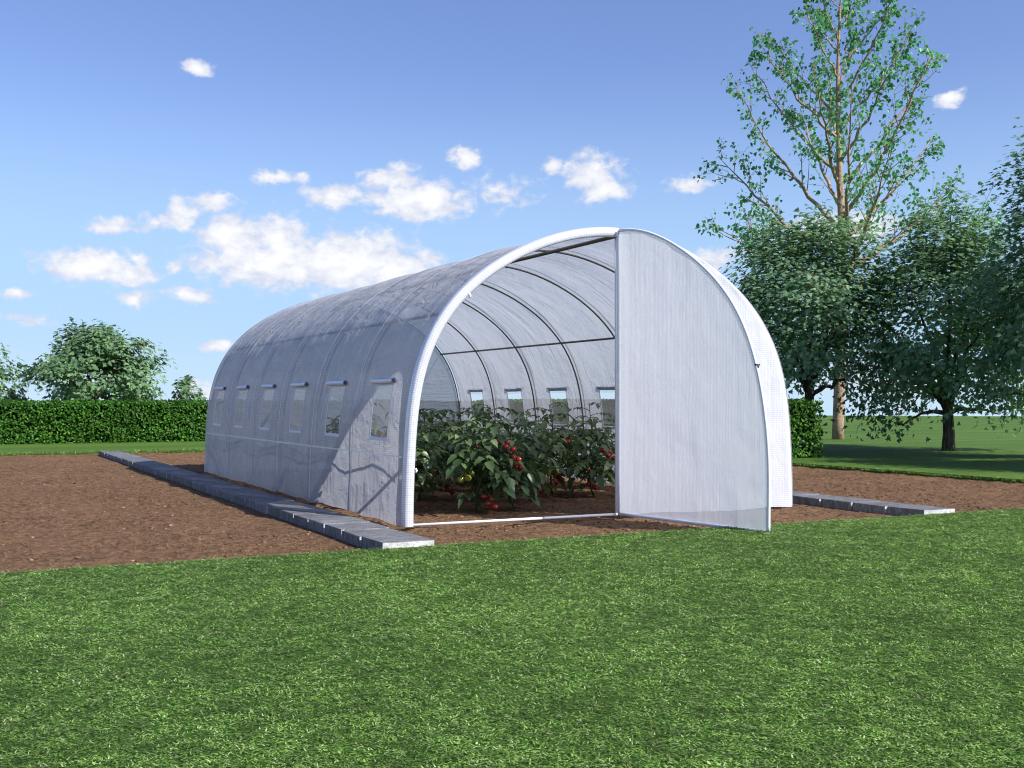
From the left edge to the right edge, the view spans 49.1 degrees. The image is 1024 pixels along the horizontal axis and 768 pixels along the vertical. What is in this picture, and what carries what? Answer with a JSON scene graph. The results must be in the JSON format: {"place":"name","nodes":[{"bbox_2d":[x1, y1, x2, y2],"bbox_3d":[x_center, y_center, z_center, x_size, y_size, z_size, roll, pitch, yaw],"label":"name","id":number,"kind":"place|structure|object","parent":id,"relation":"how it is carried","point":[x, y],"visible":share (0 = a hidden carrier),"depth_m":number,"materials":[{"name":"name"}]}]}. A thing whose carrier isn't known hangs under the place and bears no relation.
{"place":"outdoors","nodes":[
{"label":"outdoors","id":0,"kind":"place"},
{"bbox_2d":[0,416,1023,767],"bbox_3d":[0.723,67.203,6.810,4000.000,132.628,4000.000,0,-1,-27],"label":"lawn","id":1,"kind":"structure","parent":0,"point":[982,452],"depth_m":3.59,"materials":[{"name":"green plant"}]},
{"bbox_2d":[0,343,39,400],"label":"broadleaf tree","id":2,"kind":"object","parent":1,"relation":"on","point":[4,377],"visible":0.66,"depth_m":26.52,"materials":[{"name":"green wood"}]},
{"bbox_2d":[13,317,177,404],"bbox_3d":[-9.559,-0.163,25.933,3.550,2.801,3.436,0,-1,-27],"label":"broadleaf tree","id":3,"kind":"object","parent":1,"relation":"on","point":[74,359],"visible":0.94,"depth_m":25.38,"materials":[{"name":"green wood"}]},
{"bbox_2d":[171,374,207,404],"bbox_3d":[-7.256,0.501,24.956,0.834,1.444,0.870,0,-1,10],"label":"young tree","id":4,"kind":"object","parent":1,"relation":"on","point":[182,386],"visible":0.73,"depth_m":24.88,"materials":[{"name":"green wood"}]},
{"bbox_2d":[0,398,481,444],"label":"hedge","id":5,"kind":"object","parent":1,"relation":"on","point":[60,422],"visible":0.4,"depth_m":20.85,"materials":[{"name":"green plant"}]},
{"bbox_2d":[0,452,1023,572],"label":"soil","id":6,"kind":"structure","parent":1,"relation":"on","point":[102,540],"depth_m":8.18,"materials":[{"name":"brown soil"}]},
{"bbox_2d":[99,451,121,455],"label":"paving slab","id":7,"kind":"structure","parent":6,"relation":"on","point":[100,453],"depth_m":16.60,"materials":[{"name":"stone"}]},
{"bbox_2d":[101,452,123,456],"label":"paving slab","id":8,"kind":"structure","parent":6,"relation":"on","point":[103,454],"depth_m":16.24,"materials":[{"name":"stone"}]},
{"bbox_2d":[105,452,129,457],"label":"paving slab","id":9,"kind":"structure","parent":6,"relation":"on","point":[106,455],"depth_m":15.92,"materials":[{"name":"stone"}]},
{"bbox_2d":[108,454,132,458],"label":"paving slab","id":10,"kind":"structure","parent":6,"relation":"on","point":[109,456],"depth_m":15.68,"materials":[{"name":"stone"}]},
{"bbox_2d":[111,455,136,459],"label":"paving slab","id":11,"kind":"structure","parent":6,"relation":"on","point":[112,457],"depth_m":15.36,"materials":[{"name":"stone"}]},
{"bbox_2d":[114,456,140,461],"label":"paving slab","id":12,"kind":"structure","parent":6,"relation":"on","point":[115,458],"depth_m":15.06,"materials":[{"name":"stone"}]},
{"bbox_2d":[118,457,142,462],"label":"paving slab","id":13,"kind":"structure","parent":6,"relation":"on","point":[119,459],"depth_m":14.85,"materials":[{"name":"stone"}]},
{"bbox_2d":[121,458,146,463],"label":"paving slab","id":14,"kind":"structure","parent":6,"relation":"on","point":[123,460],"depth_m":14.54,"materials":[{"name":"stone"}]},
{"bbox_2d":[125,459,149,465],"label":"paving slab","id":15,"kind":"structure","parent":6,"relation":"on","point":[127,462],"depth_m":14.20,"materials":[{"name":"stone"}]},
{"bbox_2d":[129,460,156,466],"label":"paving slab","id":16,"kind":"structure","parent":6,"relation":"on","point":[131,463],"depth_m":13.85,"materials":[{"name":"stone"}]},
{"bbox_2d":[133,462,159,467],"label":"paving slab","id":17,"kind":"structure","parent":6,"relation":"on","point":[134,464],"depth_m":13.64,"materials":[{"name":"stone"}]},
{"bbox_2d":[137,463,164,469],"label":"paving slab","id":18,"kind":"structure","parent":6,"relation":"on","point":[139,465],"depth_m":13.30,"materials":[{"name":"stone"}]},
{"bbox_2d":[141,464,170,471],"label":"paving slab","id":19,"kind":"structure","parent":6,"relation":"on","point":[143,467],"depth_m":13.00,"materials":[{"name":"stone"}]},
{"bbox_2d":[146,466,177,472],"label":"paving slab","id":20,"kind":"structure","parent":6,"relation":"on","point":[148,469],"depth_m":12.66,"materials":[{"name":"stone"}]},
{"bbox_2d":[151,468,180,474],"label":"paving slab","id":21,"kind":"structure","parent":6,"relation":"on","point":[153,470],"depth_m":12.45,"materials":[{"name":"stone"}]},
{"bbox_2d":[156,469,188,476],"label":"paving slab","id":22,"kind":"structure","parent":6,"relation":"on","point":[158,472],"depth_m":12.07,"materials":[{"name":"stone"}]},
{"bbox_2d":[161,471,194,478],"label":"paving slab","id":23,"kind":"structure","parent":6,"relation":"on","point":[163,474],"depth_m":11.75,"materials":[{"name":"stone"}]},
{"bbox_2d":[167,473,198,480],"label":"paving slab","id":24,"kind":"structure","parent":6,"relation":"on","point":[169,476],"depth_m":11.49,"materials":[{"name":"stone"}]},
{"bbox_2d":[173,474,206,482],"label":"paving slab","id":25,"kind":"structure","parent":6,"relation":"on","point":[175,478],"depth_m":11.22,"materials":[{"name":"stone"}]},
{"bbox_2d":[179,476,213,484],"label":"paving slab","id":26,"kind":"structure","parent":6,"relation":"on","point":[182,480],"depth_m":10.91,"materials":[{"name":"stone"}]},
{"bbox_2d":[186,478,223,487],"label":"paving slab","id":27,"kind":"structure","parent":6,"relation":"on","point":[189,482],"depth_m":10.55,"materials":[{"name":"stone"}]},
{"bbox_2d":[193,481,230,489],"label":"paving slab","id":28,"kind":"structure","parent":6,"relation":"on","point":[196,485],"depth_m":10.32,"materials":[{"name":"stone"}]},
{"bbox_2d":[200,483,240,492],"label":"paving slab","id":29,"kind":"structure","parent":6,"relation":"on","point":[203,487],"depth_m":9.96,"materials":[{"name":"stone"}]},
{"bbox_2d":[208,486,247,495],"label":"paving slab","id":30,"kind":"structure","parent":6,"relation":"on","point":[212,490],"depth_m":9.72,"materials":[{"name":"stone"}]},
{"bbox_2d":[217,488,258,498],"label":"paving slab","id":31,"kind":"structure","parent":6,"relation":"on","point":[220,493],"depth_m":9.39,"materials":[{"name":"stone"}]},
{"bbox_2d":[225,491,269,501],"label":"paving slab","id":32,"kind":"structure","parent":6,"relation":"on","point":[229,496],"depth_m":9.06,"materials":[{"name":"stone"}]},
{"bbox_2d":[234,494,280,505],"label":"paving slab","id":33,"kind":"structure","parent":6,"relation":"on","point":[239,499],"depth_m":8.78,"materials":[{"name":"stone"}]},
{"bbox_2d":[245,497,293,509],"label":"paving slab","id":34,"kind":"structure","parent":6,"relation":"on","point":[250,502],"depth_m":8.50,"materials":[{"name":"stone"}]},
{"bbox_2d":[255,501,305,513],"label":"paving slab","id":35,"kind":"structure","parent":6,"relation":"on","point":[261,507],"depth_m":8.20,"materials":[{"name":"stone"}]},
{"bbox_2d":[268,504,318,518],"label":"paving slab","id":36,"kind":"structure","parent":6,"relation":"on","point":[274,511],"depth_m":7.89,"materials":[{"name":"stone"}]},
{"bbox_2d":[280,508,335,522],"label":"paving slab","id":37,"kind":"structure","parent":6,"relation":"on","point":[287,515],"depth_m":7.59,"materials":[{"name":"stone"}]},
{"bbox_2d":[294,513,349,527],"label":"paving slab","id":38,"kind":"structure","parent":6,"relation":"on","point":[302,520],"depth_m":7.30,"materials":[{"name":"stone"}]},
{"bbox_2d":[309,517,369,533],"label":"paving slab","id":39,"kind":"structure","parent":6,"relation":"on","point":[317,524],"depth_m":7.00,"materials":[{"name":"stone"}]},
{"bbox_2d":[326,414,382,436],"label":"tomato plant","id":40,"kind":"object","parent":6,"relation":"on","point":[334,430],"visible":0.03,"depth_m":10.11,"materials":[{"name":"green plant"}]},
{"bbox_2d":[325,522,388,539],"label":"paving slab","id":41,"kind":"structure","parent":6,"relation":"on","point":[334,530],"depth_m":6.69,"materials":[{"name":"stone"}]},
{"bbox_2d":[332,403,386,437],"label":"tomato plant","id":42,"kind":"object","parent":6,"relation":"on","point":[375,430],"visible":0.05,"depth_m":9.42,"materials":[{"name":"green plant"}]},
{"bbox_2d":[342,528,408,546],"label":"paving slab","id":43,"kind":"structure","parent":6,"relation":"on","point":[353,537],"depth_m":6.40,"materials":[{"name":"stone"}]},
{"bbox_2d":[361,534,433,549],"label":"paving slab","id":44,"kind":"structure","parent":6,"relation":"on","point":[391,541],"depth_m":6.04,"materials":[{"name":"stone"}]},
{"bbox_2d":[382,411,450,504],"bbox_3d":[-0.805,0.570,8.639,0.742,0.774,0.899,0,-1,18],"label":"tomato plant","id":45,"kind":"object","parent":6,"relation":"on","point":[424,466],"visible":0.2,"depth_m":8.53,"materials":[{"name":"green plant"}]},
{"bbox_2d":[386,408,450,489],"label":"tomato plant","id":46,"kind":"object","parent":6,"relation":"on","point":[442,413],"visible":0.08,"depth_m":10.18,"materials":[{"name":"green plant"}]},
{"bbox_2d":[414,408,470,499],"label":"tomato plant","id":47,"kind":"object","parent":6,"relation":"on","point":[436,433],"visible":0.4,"depth_m":9.28,"materials":[{"name":"green plant"}]},
{"bbox_2d":[428,408,483,439],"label":"tomato plant","id":48,"kind":"object","parent":6,"relation":"on","point":[450,421],"visible":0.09,"depth_m":10.97,"materials":[{"name":"green plant"}]},
{"bbox_2d":[430,407,518,500],"bbox_3d":[-0.305,0.579,9.227,0.742,0.774,0.899,0,-1,-16],"label":"tomato plant","id":49,"kind":"object","parent":6,"relation":"on","point":[446,466],"visible":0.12,"depth_m":9.15,"materials":[{"name":"green plant"}]},
{"bbox_2d":[429,404,520,463],"bbox_3d":[-0.212,0.572,10.177,0.757,0.790,0.917,-1,-1,41],"label":"tomato plant","id":50,"kind":"object","parent":6,"relation":"on","point":[485,417],"visible":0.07,"depth_m":10.14,"materials":[{"name":"green plant"}]},
{"bbox_2d":[432,413,531,512],"bbox_3d":[-0.234,0.579,8.117,0.716,0.733,0.710,0,-1,24],"label":"tomato plant","id":51,"kind":"object","parent":6,"relation":"on","point":[458,472],"visible":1,"depth_m":8.01,"materials":[{"name":"green plant"}]},
{"bbox_2d":[204,227,792,531],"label":"polytunnel","id":52,"kind":"structure","parent":6,"relation":"on","point":[671,343],"depth_m":8.27,"materials":[{"name":"plastic"}]},
{"bbox_2d":[213,387,225,425],"bbox_3d":[-3.144,0.237,12.063,0.062,0.423,0.410,0,-1,-27],"label":"window","id":53,"kind":"structure","parent":52,"relation":"in","point":[216,388],"depth_m":12.07,"materials":[{"name":"white"}]},
{"bbox_2d":[234,385,249,427],"bbox_3d":[-2.692,0.224,11.169,0.068,0.422,0.410,0,-1,-27],"label":"window","id":54,"kind":"structure","parent":52,"relation":"in","point":[245,387],"depth_m":11.16,"materials":[{"name":"white"}]},
{"bbox_2d":[259,384,276,429],"bbox_3d":[-2.239,0.210,10.276,0.062,0.422,0.410,0,-1,-27],"label":"window","id":55,"kind":"structure","parent":52,"relation":"in","point":[267,386],"depth_m":10.26,"materials":[{"name":"white"}]},
{"bbox_2d":[289,382,308,432],"bbox_3d":[-1.787,0.197,9.382,0.061,0.422,0.410,0,-1,-27],"label":"window","id":56,"kind":"structure","parent":52,"relation":"in","point":[303,384],"depth_m":9.35,"materials":[{"name":"white"}]},
{"bbox_2d":[325,380,347,436],"bbox_3d":[-1.336,0.183,8.488,0.062,0.423,0.410,0,-1,-27],"label":"window","id":57,"kind":"structure","parent":52,"relation":"in","point":[336,383],"depth_m":8.49,"materials":[{"name":"white"}]},
{"bbox_2d":[369,378,396,440],"bbox_3d":[-0.881,0.171,7.595,0.059,0.421,0.410,0,-1,-27],"label":"window","id":58,"kind":"structure","parent":52,"relation":"in","point":[384,381],"depth_m":7.57,"materials":[{"name":"white"}]},
{"bbox_2d":[617,228,770,531],"bbox_3d":[1.130,-0.091,7.224,0.038,1.982,1.369,1,-1,-36],"label":"door","id":59,"kind":"structure","parent":52,"relation":"in","point":[694,447],"depth_m":7.25,"materials":[{"name":"white"}]},
{"bbox_2d":[463,419,557,509],"bbox_3d":[-0.027,0.607,8.389,0.767,0.691,0.640,1,-1,-44],"label":"tomato plant","id":60,"kind":"object","parent":6,"relation":"on","point":[529,477],"visible":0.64,"depth_m":8.30,"materials":[{"name":"green plant"}]},
{"bbox_2d":[504,420,576,500],"bbox_3d":[0.203,0.635,9.267,0.653,0.674,0.658,0,-1,-12],"label":"tomato plant","id":61,"kind":"object","parent":6,"relation":"on","point":[554,448],"visible":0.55,"depth_m":9.21,"materials":[{"name":"green plant"}]},
{"bbox_2d":[504,408,580,469],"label":"tomato plant","id":62,"kind":"object","parent":6,"relation":"on","point":[528,413],"visible":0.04,"depth_m":10.74,"materials":[{"name":"green plant"}]},
{"bbox_2d":[521,405,576,475],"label":"tomato plant","id":63,"kind":"object","parent":6,"relation":"on","point":[559,419],"visible":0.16,"depth_m":11.21,"materials":[{"name":"green plant"}]},
{"bbox_2d":[522,401,595,494],"bbox_3d":[0.351,0.564,9.892,0.682,0.823,0.861,0,-1,18],"label":"tomato plant","id":64,"kind":"object","parent":6,"relation":"on","point":[564,435],"visible":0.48,"depth_m":9.73,"materials":[{"name":"green plant"}]},
{"bbox_2d":[555,417,614,497],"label":"tomato plant","id":65,"kind":"object","parent":6,"relation":"on","point":[603,466],"visible":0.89,"depth_m":9.54,"materials":[{"name":"green plant"}]},
{"bbox_2d":[559,402,614,485],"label":"tomato plant","id":66,"kind":"object","parent":6,"relation":"on","point":[606,429],"visible":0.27,"depth_m":10.39,"materials":[{"name":"green plant"}]},
{"bbox_2d":[793,491,817,495],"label":"paving slab","id":67,"kind":"structure","parent":6,"relation":"on","point":[799,493],"depth_m":9.04,"materials":[{"name":"stone"}]},
{"bbox_2d":[793,494,842,505],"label":"paving slab","id":68,"kind":"structure","parent":6,"relation":"on","point":[814,500],"depth_m":8.74,"materials":[{"name":"stone"}]},
{"bbox_2d":[821,497,879,509],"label":"paving slab","id":69,"kind":"structure","parent":6,"relation":"on","point":[845,503],"depth_m":8.44,"materials":[{"name":"stone"}]},
{"bbox_2d":[853,501,913,513],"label":"paving slab","id":70,"kind":"structure","parent":6,"relation":"on","point":[879,507],"depth_m":8.14,"materials":[{"name":"stone"}]},
{"bbox_2d":[888,505,954,515],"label":"paving slab","id":71,"kind":"structure","parent":6,"relation":"on","point":[902,510],"depth_m":7.82,"materials":[{"name":"stone"}]},
{"bbox_2d":[475,398,824,457],"bbox_3d":[1.752,0.676,19.768,0.716,0.890,10.095,0,-1,-27],"label":"hedge","id":72,"kind":"object","parent":1,"relation":"on","point":[804,432],"visible":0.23,"depth_m":15.41,"materials":[{"name":"green plant"}]},
{"bbox_2d":[719,194,938,444],"bbox_3d":[4.724,-0.967,18.077,4.092,4.174,3.795,0,-1,-27],"label":"broadleaf tree","id":73,"kind":"object","parent":1,"relation":"on","point":[808,350],"visible":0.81,"depth_m":17.46,"materials":[{"name":"green wood"}]},
{"bbox_2d":[693,0,1005,439],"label":"tall tree","id":74,"kind":"object","parent":1,"relation":"on","point":[841,196],"visible":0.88,"depth_m":22.59,"materials":[{"name":"green plant"}]},
{"bbox_2d":[822,173,1023,450],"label":"broadleaf tree","id":75,"kind":"object","parent":1,"relation":"on","point":[927,372],"visible":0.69,"depth_m":17.35,"materials":[{"name":"green wood"}]},
{"bbox_2d":[932,117,1023,425],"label":"broadleaf tree","id":76,"kind":"object","parent":1,"relation":"on","point":[1009,346],"visible":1,"depth_m":15.20,"materials":[{"name":"green wood"}]},
{"bbox_2d":[0,448,1023,481],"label":"edge grass","id":77,"kind":"structure","parent":0,"point":[826,466],"depth_m":13.72,"materials":[{"name":"green plant"}]},
{"bbox_2d":[0,0,1023,415],"label":"sky","id":78,"kind":"structure","parent":0,"point":[182,176],"materials":[{"name":"blue"}]}
]}

